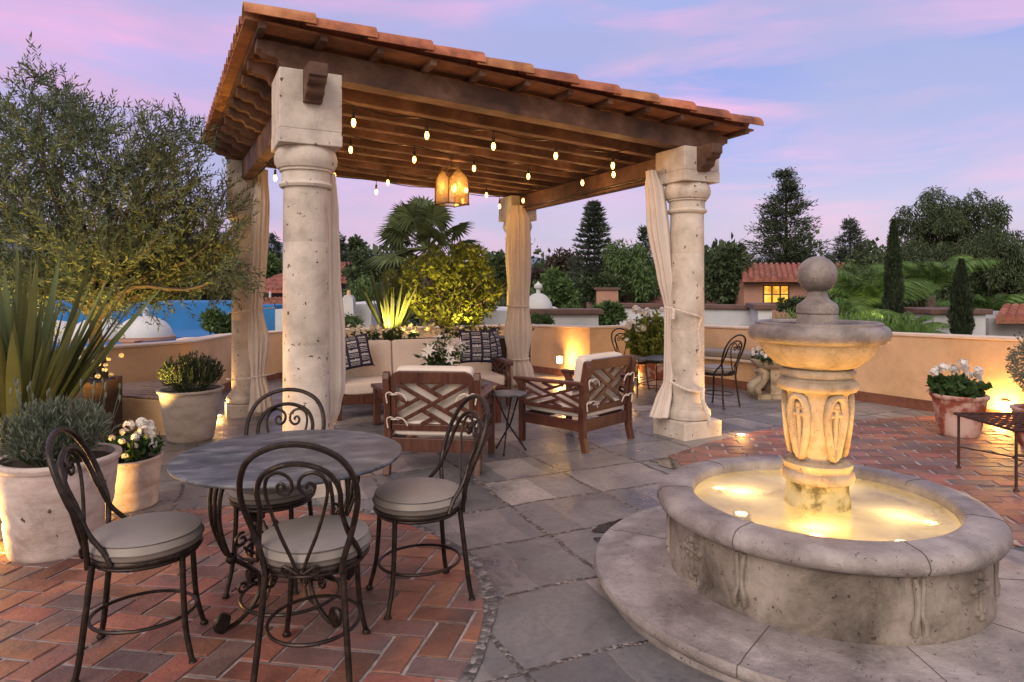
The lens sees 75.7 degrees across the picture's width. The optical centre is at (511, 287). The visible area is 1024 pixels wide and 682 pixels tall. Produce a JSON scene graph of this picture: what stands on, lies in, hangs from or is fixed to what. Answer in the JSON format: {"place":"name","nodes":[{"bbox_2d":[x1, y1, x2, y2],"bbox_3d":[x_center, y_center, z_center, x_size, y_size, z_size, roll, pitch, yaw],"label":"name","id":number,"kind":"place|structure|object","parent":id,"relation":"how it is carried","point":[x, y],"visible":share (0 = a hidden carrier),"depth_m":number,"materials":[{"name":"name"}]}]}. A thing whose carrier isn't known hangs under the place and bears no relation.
{"place":"outdoors","nodes":[
{"label":"outdoors","id":0,"kind":"place"},
{"bbox_2d":[10,300,231,348],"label":"blue building","id":1,"kind":"structure","parent":0,"point":[181,323],"depth_m":24.00,"materials":[{"name":"paint"}]},
{"bbox_2d":[70,318,120,342],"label":"dome","id":2,"kind":"structure","parent":1,"relation":"on","point":[112,335],"depth_m":17.79,"materials":[{"name":"white paint"}]},
{"bbox_2d":[117,308,175,341],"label":"dome","id":3,"kind":"structure","parent":1,"relation":"on","point":[137,329],"depth_m":18.04,"materials":[{"name":"white paint"}]},
{"bbox_2d":[263,272,282,303],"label":"porch house","id":4,"kind":"structure","parent":0,"point":[274,286],"depth_m":27.42,"materials":[{"name":"red tile"}]},
{"bbox_2d":[268,231,282,266],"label":"tree","id":5,"kind":"object","parent":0,"point":[276,244],"visible":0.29,"depth_m":43.88,"materials":[{"name":"green plant"}]},
{"bbox_2d":[343,290,355,313],"bbox_3d":[-4.580,0.401,18.500,0.340,0.660,0.300,0,0,0],"label":"chimney","id":6,"kind":"object","parent":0,"point":[349,303],"visible":0.96,"depth_m":18.35,"materials":[{"name":"white paint"}]},
{"bbox_2d":[344,234,367,253],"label":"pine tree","id":7,"kind":"object","parent":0,"point":[354,242],"visible":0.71,"depth_m":49.65,"materials":[{"name":"green plant"}]},
{"bbox_2d":[344,301,397,327],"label":"white block","id":8,"kind":"structure","parent":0,"point":[363,309],"depth_m":19.00,"materials":[{"name":"paint"}]},
{"bbox_2d":[0,372,1023,681],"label":"terrace paving","id":9,"kind":"structure","parent":0,"point":[542,504],"depth_m":4.67,"materials":[{"name":"stone"}]},
{"bbox_2d":[69,353,123,442],"bbox_3d":[-5.210,1.231,7.301,1.550,1.050,1.113,0,0,6],"label":"wooden planter","id":10,"kind":"object","parent":9,"relation":"on","point":[112,389],"visible":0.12,"depth_m":7.34,"materials":[{"name":"brown wood"}]},
{"bbox_2d":[99,417,164,513],"bbox_3d":[-2.854,1.311,4.915,0.486,0.647,0.487,0,0,-28],"label":"flower pot","id":11,"kind":"object","parent":9,"relation":"on","point":[138,475],"visible":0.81,"depth_m":4.84,"materials":[{"name":"ceramic"}]},
{"bbox_2d":[0,31,276,377],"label":"olive tree","id":12,"kind":"object","parent":9,"relation":"on","point":[118,255],"visible":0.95,"depth_m":7.14,"materials":[{"name":"green plant"}]},
{"bbox_2d":[122,380,198,434],"bbox_3d":[-4.930,1.677,8.553,1.369,0.745,2.109,0,0,-17],"label":"slatted bench","id":13,"kind":"object","parent":9,"relation":"on","point":[140,399],"visible":0.09,"depth_m":7.93,"materials":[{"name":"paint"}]},
{"bbox_2d":[155,350,225,443],"bbox_3d":[-3.610,1.204,7.428,0.697,1.021,0.705,0,0,37],"label":"rosemary pot","id":14,"kind":"object","parent":9,"relation":"on","point":[189,409],"visible":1,"depth_m":7.24,"materials":[{"name":"grey ceramic"}]},
{"bbox_2d":[0,506,483,681],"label":"brick paving disc","id":15,"kind":"object","parent":9,"relation":"on","point":[400,651],"visible":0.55,"depth_m":3.02,"materials":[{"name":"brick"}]},
{"bbox_2d":[0,377,124,563],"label":"lavender pot","id":16,"kind":"object","parent":15,"relation":"on","point":[37,526],"visible":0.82,"depth_m":3.86,"materials":[{"name":"ceramic"}]},
{"bbox_2d":[45,426,208,681],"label":"bistro chair","id":17,"kind":"object","parent":15,"relation":"on","point":[139,542],"visible":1,"depth_m":2.68,"materials":[{"name":"metal"}]},
{"bbox_2d":[222,388,325,598],"bbox_3d":[-1.274,1.064,3.557,0.451,0.968,0.557,0,0,-4],"label":"bistro chair","id":18,"kind":"object","parent":15,"relation":"on","point":[295,498],"visible":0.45,"depth_m":3.38,"materials":[{"name":"metal"}]},
{"bbox_2d":[167,430,401,634],"bbox_3d":[-1.060,1.157,3.160,1.052,0.730,1.052,0,0,-10],"label":"bistro table","id":19,"kind":"object","parent":15,"relation":"on","point":[216,465],"visible":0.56,"depth_m":3.00,"materials":[{"name":"stone"}]},
{"bbox_2d":[236,441,370,681],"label":"bistro chair","id":20,"kind":"object","parent":15,"relation":"on","point":[314,546],"visible":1,"depth_m":2.49,"materials":[{"name":"metal"}]},
{"bbox_2d":[365,394,489,619],"bbox_3d":[-0.414,1.036,3.285,0.557,0.968,0.451,0,0,-26],"label":"bistro chair","id":21,"kind":"object","parent":15,"relation":"on","point":[418,500],"visible":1,"depth_m":3.19,"materials":[{"name":"metal"}]},
{"bbox_2d":[0,504,497,681],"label":"pebble border path","id":22,"kind":"structure","parent":9,"relation":"on","point":[490,600],"depth_m":3.23,"materials":[{"name":"grey stone"}]},
{"bbox_2d":[337,338,513,419],"bbox_3d":[-1.250,1.211,9.151,2.405,0.956,0.886,0,0,-22],"label":"sofa","id":23,"kind":"object","parent":9,"relation":"on","point":[391,356],"visible":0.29,"depth_m":9.19,"materials":[{"name":"beige fabric"}]},
{"bbox_2d":[345,332,374,369],"bbox_3d":[-2.099,0.855,8.719,0.488,0.488,0.172,-10,-19,-20],"label":"throw pillow","id":24,"kind":"object","parent":23,"relation":"on","point":[358,353],"visible":0.59,"depth_m":8.67,"materials":[{"name":"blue fabric"}]},
{"bbox_2d":[457,329,493,364],"bbox_3d":[-0.497,0.802,8.979,0.488,0.488,0.172,1,-16,-18],"label":"throw pillow","id":25,"kind":"object","parent":23,"relation":"on","point":[478,349],"visible":0.88,"depth_m":8.92,"materials":[{"name":"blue fabric"}]},
{"bbox_2d":[481,328,502,362],"bbox_3d":[-0.320,0.802,9.179,0.172,0.447,0.447,-16,-6,42],"label":"throw pillow","id":26,"kind":"object","parent":23,"relation":"on","point":[496,352],"visible":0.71,"depth_m":9.18,"materials":[{"name":"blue fabric"}]},
{"bbox_2d":[371,378,502,432],"bbox_3d":[-0.915,1.409,8.000,1.400,0.484,0.840,0,0,-27],"label":"coffee table","id":27,"kind":"object","parent":9,"relation":"on","point":[377,393],"visible":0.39,"depth_m":7.97,"materials":[{"name":"red wood"}]},
{"bbox_2d":[413,333,468,365],"bbox_3d":[-0.865,0.855,7.953,0.709,0.624,0.461,0,0,0],"label":"lily vase","id":28,"kind":"object","parent":27,"relation":"on","point":[436,359],"visible":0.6,"depth_m":7.92,"materials":[{"name":"white glass"}]},
{"bbox_2d":[343,322,533,395],"bbox_3d":[-1.273,1.146,11.078,3.558,1.170,1.664,0,0,-22],"label":"raised planter","id":29,"kind":"object","parent":9,"relation":"on","point":[413,333],"visible":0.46,"depth_m":10.84,"materials":[{"name":"beige"}]},
{"bbox_2d":[356,267,417,339],"bbox_3d":[-1.975,0.276,10.884,1.153,1.240,1.266,0,0,-15],"label":"uplit flax","id":30,"kind":"object","parent":29,"relation":"on","point":[392,316],"visible":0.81,"depth_m":10.71,"materials":[{"name":"green plant"}]},
{"bbox_2d":[381,239,506,338],"bbox_3d":[-1.151,0.114,11.120,2.216,1.848,1.375,0,0,0],"label":"citrus tree","id":31,"kind":"object","parent":29,"relation":"in","point":[457,306],"visible":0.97,"depth_m":10.82,"materials":[{"name":"green plant"}]},
{"bbox_2d":[382,365,496,475],"bbox_3d":[-0.631,1.138,6.022,0.860,0.919,0.963,0,0,7],"label":"armchair","id":32,"kind":"object","parent":9,"relation":"on","point":[430,399],"visible":0.84,"depth_m":5.62,"materials":[{"name":"red wood"}]},
{"bbox_2d":[202,1,763,497],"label":"pergola","id":33,"kind":"object","parent":9,"relation":"on","point":[290,81],"visible":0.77,"depth_m":6.31,"materials":[{"name":"stone"}]},
{"bbox_2d":[226,169,276,411],"bbox_3d":[-3.493,0.034,8.764,0.639,3.194,0.377,0,0,-10],"label":"curtain","id":34,"kind":"object","parent":33,"relation":"hanging from","point":[258,341],"visible":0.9,"depth_m":8.68,"materials":[{"name":"fabric"}]},
{"bbox_2d":[329,173,345,429],"bbox_3d":[-1.485,0.127,5.441,0.215,2.138,0.256,0,0,0],"label":"curtain","id":35,"kind":"object","parent":33,"relation":"hanging from","point":[337,365],"visible":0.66,"depth_m":5.38,"materials":[{"name":"fabric"}]},
{"bbox_2d":[254,158,512,208],"bbox_3d":[-1.439,-1.316,8.706,0.140,0.247,3.994,0,0,45],"label":"string light","id":36,"kind":"object","parent":33,"relation":"hanging from","point":[376,190],"visible":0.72,"depth_m":8.46,"materials":[{"name":"glass"}]},
{"bbox_2d":[333,164,535,202],"bbox_3d":[-1.004,-1.426,8.982,3.353,0.328,0.090,0,0,-36],"label":"string light","id":37,"kind":"object","parent":33,"relation":"hanging from","point":[486,194],"visible":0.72,"depth_m":8.80,"materials":[{"name":"glass"}]},
{"bbox_2d":[434,153,469,207],"bbox_3d":[-0.733,-1.323,8.030,0.318,0.654,0.318,0,0,-40],"label":"lantern","id":38,"kind":"object","parent":33,"relation":"hanging from","point":[461,190],"visible":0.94,"depth_m":8.02,"materials":[{"name":"orange glass"}]},
{"bbox_2d":[342,132,628,185],"bbox_3d":[-0.347,-1.421,7.413,3.360,0.338,0.809,0,0,-19],"label":"string light","id":39,"kind":"object","parent":33,"relation":"hanging from","point":[473,167],"visible":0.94,"depth_m":7.42,"materials":[{"name":"glass"}]},
{"bbox_2d":[342,101,629,168],"bbox_3d":[-0.133,-1.416,6.217,3.208,0.348,0.064,0,0,-30],"label":"string light","id":40,"kind":"object","parent":33,"relation":"hanging from","point":[353,122],"visible":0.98,"depth_m":6.16,"materials":[{"name":"glass"}]},
{"bbox_2d":[504,205,534,384],"bbox_3d":[0.119,0.112,10.451,0.489,2.820,0.378,0,0,0],"label":"curtain","id":41,"kind":"object","parent":33,"relation":"hanging from","point":[517,332],"visible":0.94,"depth_m":10.35,"materials":[{"name":"fabric"}]},
{"bbox_2d":[645,170,711,427],"bbox_3d":[1.725,0.087,6.887,0.659,2.648,0.388,0,0,11],"label":"curtain","id":42,"kind":"object","parent":33,"relation":"hanging from","point":[658,227],"visible":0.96,"depth_m":6.92,"materials":[{"name":"fabric"}]},
{"bbox_2d":[491,390,526,455],"bbox_3d":[-0.034,1.303,6.377,0.354,0.577,0.360,0,0,20],"label":"side table","id":43,"kind":"object","parent":9,"relation":"on","point":[509,393],"visible":0.96,"depth_m":6.35,"materials":[{"name":"metal"}]},
{"bbox_2d":[51,324,1023,418],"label":"parapet wall","id":44,"kind":"structure","parent":9,"relation":"on","point":[895,370],"depth_m":9.03,"materials":[{"name":"paint"}]},
{"bbox_2d":[513,352,635,453],"bbox_3d":[0.651,1.121,6.835,0.963,0.919,0.860,0,0,43],"label":"armchair","id":45,"kind":"object","parent":9,"relation":"on","point":[596,383],"visible":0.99,"depth_m":6.55,"materials":[{"name":"red wood"}]},
{"bbox_2d":[611,328,649,391],"bbox_3d":[1.900,1.146,10.598,0.451,0.968,0.557,0,0,-32],"label":"bistro chair","id":46,"kind":"object","parent":9,"relation":"on","point":[640,361],"visible":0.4,"depth_m":10.62,"materials":[{"name":"metal"}]},
{"bbox_2d":[621,305,663,388],"bbox_3d":[2.333,0.953,10.766,1.082,1.341,1.054,0,0,29],"label":"rose pot","id":47,"kind":"object","parent":9,"relation":"on","point":[645,337],"visible":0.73,"depth_m":10.54,"materials":[{"name":"ceramic"}]},
{"bbox_2d":[636,355,663,397],"bbox_3d":[2.250,1.313,9.620,0.641,0.574,0.641,0,0,38],"label":"square table","id":48,"kind":"object","parent":9,"relation":"on","point":[656,358],"visible":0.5,"depth_m":9.56,"materials":[{"name":"stone"}]},
{"bbox_2d":[650,455,696,468],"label":"puddle","id":49,"kind":"object","parent":9,"relation":"on","point":[668,462],"visible":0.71,"depth_m":5.77,"materials":[{"name":"liquid"}]},
{"bbox_2d":[638,347,764,390],"bbox_3d":[3.437,1.359,10.738,1.139,0.789,3.422,0,0,-36],"label":"curved bench","id":50,"kind":"object","parent":9,"relation":"on","point":[745,374],"visible":0.06,"depth_m":10.38,"materials":[{"name":"paint"}]},
{"bbox_2d":[704,334,745,409],"bbox_3d":[2.755,1.082,8.675,0.451,0.968,0.557,0,0,-38],"label":"bistro chair","id":51,"kind":"object","parent":9,"relation":"on","point":[721,370],"visible":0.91,"depth_m":8.54,"materials":[{"name":"metal"}]},
{"bbox_2d":[746,346,781,399],"bbox_3d":[3.655,1.183,9.306,0.650,0.742,0.598,0,0,23],"label":"stone planter","id":52,"kind":"object","parent":9,"relation":"on","point":[767,370],"visible":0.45,"depth_m":9.22,"materials":[{"name":"beige stone"}]},
{"bbox_2d":[594,256,1023,681],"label":"fountain","id":53,"kind":"object","parent":9,"relation":"on","point":[815,555],"visible":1,"depth_m":2.82,"materials":[{"name":"stone"}]},
{"bbox_2d":[771,307,946,333],"bbox_3d":[6.430,0.887,12.795,1.537,1.000,3.769,0,0,-19],"label":"ground cover","id":54,"kind":"object","parent":9,"relation":"on","point":[902,327],"visible":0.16,"depth_m":11.72,"materials":[{"name":"green plant"}]},
{"bbox_3d":[-4.118,1.507,5.452,0.723,0.350,0.715,0,0,0],"label":"flax pot","id":55,"kind":"object","parent":9,"relation":"on","visible":0},
{"bbox_2d":[0,240,163,454],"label":"flax plant","id":56,"kind":"object","parent":55,"relation":"in","point":[27,354],"visible":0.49,"depth_m":5.39,"materials":[{"name":"green plant"}]},
{"bbox_2d":[0,0,1023,261],"label":"sky","id":57,"kind":"structure","parent":0,"point":[874,104],"materials":[{"name":"purple"}]},
{"bbox_2d":[481,307,555,324],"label":"building","id":58,"kind":"structure","parent":0,"point":[500,315],"depth_m":19.00,"materials":[{"name":"paint"}]},
{"bbox_2d":[529,308,602,325],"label":"wall","id":59,"kind":"structure","parent":0,"point":[576,316],"depth_m":14.80,"materials":[{"name":"paint"}]},
{"bbox_2d":[529,281,552,308],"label":"dome","id":60,"kind":"structure","parent":59,"relation":"on","point":[538,300],"depth_m":15.28,"materials":[{"name":"white paint"}]},
{"bbox_2d":[706,262,854,318],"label":"tiled house","id":61,"kind":"structure","parent":0,"point":[770,283],"depth_m":30.00,"materials":[{"name":"pink paint"}]},
{"bbox_2d":[763,285,789,303],"bbox_3d":[11.985,0.306,29.943,1.196,0.846,0.105,0,0,0],"label":"window","id":62,"kind":"structure","parent":61,"relation":"in","point":[771,293],"depth_m":29.95,"materials":[{"name":"yellow glass"}]},
{"bbox_2d":[668,416,1023,546],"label":"brick paving","id":63,"kind":"structure","parent":0,"point":[1010,507],"depth_m":5.87,"materials":[{"name":"brick"}]},
{"bbox_2d":[925,358,992,438],"bbox_3d":[4.426,1.081,6.532,0.586,0.774,0.542,0,0,-26],"label":"geranium pot","id":64,"kind":"object","parent":63,"relation":"on","point":[952,393],"visible":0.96,"depth_m":6.41,"materials":[{"name":"ceramic"}]},
{"bbox_2d":[953,412,1023,491],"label":"wire table","id":65,"kind":"object","parent":63,"relation":"on","point":[1013,422],"visible":1,"depth_m":5.05,"materials":[{"name":"metal"}]},
{"bbox_2d":[1004,332,1023,446],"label":"topiary pot","id":66,"kind":"object","parent":63,"relation":"on","point":[1015,373],"visible":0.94,"depth_m":6.01,"materials":[{"name":"ceramic"}]},
{"label":"ground","id":67,"kind":"structure","parent":0,"visible":0},
{"bbox_2d":[189,248,231,299],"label":"broadleaf tree","id":68,"kind":"object","parent":67,"relation":"on","point":[218,294],"visible":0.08,"depth_m":33.45,"materials":[{"name":"green plant"}]},
{"bbox_2d":[197,306,231,333],"bbox_3d":[-6.847,3.980,15.475,1.015,7.140,1.124,0,0,0],"label":"shrub","id":69,"kind":"object","parent":67,"relation":"on","point":[215,321],"visible":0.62,"depth_m":15.20,"materials":[{"name":"green plant"}]},
{"bbox_2d":[263,304,282,330],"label":"blue wall","id":70,"kind":"structure","parent":67,"relation":"on","point":[269,315],"depth_m":22.50,"materials":[{"name":"paint"}]},
{"bbox_2d":[266,251,282,278],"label":"broadleaf tree","id":71,"kind":"object","parent":67,"relation":"on","point":[274,265],"visible":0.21,"depth_m":37.73,"materials":[{"name":"green plant"}]},
{"bbox_2d":[339,231,351,262],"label":"conifer","id":72,"kind":"object","parent":67,"relation":"on","point":[343,255],"visible":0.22,"depth_m":43.86,"materials":[{"name":"green plant"}]},
{"bbox_2d":[345,312,365,327],"bbox_3d":[-3.553,4.018,14.512,0.759,7.064,0.790,0,0,0],"label":"shrub","id":73,"kind":"object","parent":67,"relation":"on","point":[353,321],"visible":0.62,"depth_m":14.38,"materials":[{"name":"green plant"}]},
{"bbox_2d":[341,273,381,301],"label":"broadleaf tree","id":74,"kind":"object","parent":67,"relation":"on","point":[353,288],"visible":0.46,"depth_m":23.69,"materials":[{"name":"green plant"}]},
{"bbox_2d":[341,246,396,298],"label":"broadleaf tree","id":75,"kind":"object","parent":67,"relation":"on","point":[355,268],"visible":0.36,"depth_m":28.61,"materials":[{"name":"green plant"}]},
{"bbox_2d":[366,194,484,325],"bbox_3d":[-2.129,2.548,17.209,3.207,10.019,3.026,0,0,36],"label":"fan palm","id":76,"kind":"object","parent":67,"relation":"on","point":[420,217],"visible":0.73,"depth_m":16.70,"materials":[{"name":"green plant"}]},
{"bbox_2d":[485,250,506,306],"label":"broadleaf tree","id":77,"kind":"object","parent":67,"relation":"on","point":[497,260],"visible":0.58,"depth_m":39.33,"materials":[{"name":"green plant"}]},
{"bbox_2d":[0,229,1023,326],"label":"distant woodland","id":78,"kind":"object","parent":67,"relation":"on","point":[379,251],"visible":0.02,"depth_m":70.16,"materials":[{"name":"green plant"}]},
{"bbox_2d":[530,312,555,324],"bbox_3d":[0.635,4.034,14.149,0.652,7.032,0.786,0,0,0],"label":"shrub","id":79,"kind":"object","parent":67,"relation":"on","point":[536,318],"visible":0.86,"depth_m":14.00,"materials":[{"name":"green plant"}]},
{"bbox_2d":[530,265,582,307],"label":"broadleaf tree","id":80,"kind":"object","parent":67,"relation":"on","point":[558,290],"visible":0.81,"depth_m":29.13,"materials":[{"name":"green plant"}]},
{"bbox_2d":[544,247,582,276],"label":"broadleaf tree","id":81,"kind":"object","parent":67,"relation":"on","point":[561,261],"visible":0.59,"depth_m":43.35,"materials":[{"name":"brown plant"}]},
{"bbox_2d":[567,200,617,296],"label":"conifer","id":82,"kind":"object","parent":67,"relation":"on","point":[593,218],"visible":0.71,"depth_m":33.66,"materials":[{"name":"green plant"}]},
{"bbox_2d":[575,269,625,304],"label":"broadleaf tree","id":83,"kind":"object","parent":67,"relation":"on","point":[587,285],"visible":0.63,"depth_m":30.50,"materials":[{"name":"green plant"}]},
{"bbox_2d":[587,287,620,325],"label":"pink block","id":84,"kind":"structure","parent":67,"relation":"on","point":[606,293],"depth_m":30.00,"materials":[{"name":"paint"}]},
{"bbox_2d":[590,299,628,325],"bbox_3d":[2.397,3.916,16.550,1.017,7.268,0.771,0,0,-21],"label":"shrub","id":85,"kind":"object","parent":67,"relation":"on","point":[614,313],"visible":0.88,"depth_m":16.35,"materials":[{"name":"green plant"}]},
{"bbox_2d":[600,238,661,302],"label":"broadleaf tree","id":86,"kind":"object","parent":67,"relation":"on","point":[637,275],"visible":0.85,"depth_m":31.34,"materials":[{"name":"green plant"}]},
{"bbox_2d":[631,225,653,272],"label":"pine tree","id":87,"kind":"object","parent":67,"relation":"on","point":[643,237],"visible":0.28,"depth_m":45.74,"materials":[{"name":"green plant"}]},
{"bbox_2d":[618,303,749,325],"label":"white wall","id":88,"kind":"structure","parent":67,"relation":"on","point":[729,314],"depth_m":17.57,"materials":[{"name":"paint"}]},
{"bbox_2d":[704,239,753,303],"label":"broadleaf tree","id":89,"kind":"object","parent":67,"relation":"on","point":[724,268],"visible":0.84,"depth_m":31.04,"materials":[{"name":"green plant"}]},
{"bbox_2d":[745,303,776,324],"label":"white wall","id":90,"kind":"structure","parent":67,"relation":"on","point":[759,311],"depth_m":15.24,"materials":[{"name":"paint"}]},
{"bbox_2d":[738,166,836,263],"bbox_3d":[16.093,0.272,38.085,6.749,14.561,6.080,0,0,-39],"label":"pine tree","id":91,"kind":"object","parent":67,"relation":"on","point":[775,226],"visible":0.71,"depth_m":37.50,"materials":[{"name":"green plant"}]},
{"bbox_2d":[776,295,805,312],"bbox_3d":[10.419,3.893,24.070,1.557,7.315,1.686,0,0,30],"label":"shrub","id":92,"kind":"object","parent":67,"relation":"on","point":[788,303],"visible":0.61,"depth_m":23.74,"materials":[{"name":"green plant"}]},
{"bbox_2d":[795,295,891,320],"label":"feather palm","id":93,"kind":"object","parent":67,"relation":"on","point":[853,304],"visible":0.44,"depth_m":16.69,"materials":[{"name":"green plant"}]},
{"bbox_2d":[825,215,873,263],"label":"pine tree","id":94,"kind":"object","parent":67,"relation":"on","point":[852,229],"visible":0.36,"depth_m":41.78,"materials":[{"name":"green plant"}]},
{"bbox_2d":[827,255,877,318],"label":"broadleaf tree","id":95,"kind":"object","parent":67,"relation":"on","point":[854,268],"visible":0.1,"depth_m":26.62,"materials":[{"name":"green plant"}]},
{"bbox_2d":[841,239,916,309],"bbox_3d":[16.594,2.677,30.053,3.456,9.747,3.066,0,0,-38],"label":"broadleaf tree","id":96,"kind":"object","parent":67,"relation":"on","point":[872,258],"visible":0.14,"depth_m":29.61,"materials":[{"name":"green plant"}]},
{"bbox_2d":[827,268,941,319],"bbox_3d":[9.913,3.524,18.143,3.208,8.068,3.248,0,0,0],"label":"feather palm","id":97,"kind":"object","parent":67,"relation":"on","point":[853,286],"visible":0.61,"depth_m":17.62,"materials":[{"name":"green plant"}]},
{"bbox_2d":[881,217,905,327],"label":"cypress","id":98,"kind":"object","parent":67,"relation":"on","point":[893,265],"visible":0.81,"depth_m":15.41,"materials":[{"name":"green plant"}]},
{"bbox_2d":[877,309,950,333],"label":"feather palm","id":99,"kind":"object","parent":67,"relation":"on","point":[899,316],"visible":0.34,"depth_m":13.98,"materials":[{"name":"green plant"}]},
{"bbox_2d":[881,235,973,306],"bbox_3d":[21.371,2.308,33.881,4.268,10.488,4.201,0,0,31],"label":"eucalyptus tree","id":100,"kind":"object","parent":67,"relation":"on","point":[913,256],"visible":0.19,"depth_m":33.43,"materials":[{"name":"green plant"}]},
{"bbox_2d":[868,254,1002,306],"bbox_3d":[12.667,3.274,20.110,3.267,8.566,2.971,0,0,21],"label":"feather palm","id":101,"kind":"object","parent":67,"relation":"on","point":[942,274],"visible":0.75,"depth_m":19.70,"materials":[{"name":"green plant"}]},
{"bbox_2d":[856,303,1023,336],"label":"grey house","id":102,"kind":"structure","parent":67,"relation":"on","point":[1007,319],"depth_m":15.50,"materials":[{"name":"paint"}]},
{"bbox_2d":[903,307,992,334],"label":"white wall","id":103,"kind":"structure","parent":67,"relation":"on","point":[939,315],"depth_m":14.50,"materials":[{"name":"paint"}]},
{"bbox_2d":[888,185,1012,261],"bbox_3d":[24.025,0.956,36.085,5.779,13.193,4.432,0,0,15],"label":"eucalyptus tree","id":104,"kind":"object","parent":67,"relation":"on","point":[946,223],"visible":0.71,"depth_m":35.56,"materials":[{"name":"green plant"}]},
{"bbox_2d":[944,257,977,334],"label":"cypress","id":105,"kind":"object","parent":67,"relation":"on","point":[960,316],"visible":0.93,"depth_m":13.40,"materials":[{"name":"green plant"}]},
{"bbox_2d":[923,293,1023,310],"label":"feather palm","id":106,"kind":"object","parent":67,"relation":"on","point":[986,303],"visible":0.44,"depth_m":21.67,"materials":[{"name":"green plant"}]},
{"bbox_2d":[954,223,1023,303],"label":"eucalyptus tree","id":107,"kind":"object","parent":67,"relation":"on","point":[1007,277],"visible":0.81,"depth_m":31.39,"materials":[{"name":"green plant"}]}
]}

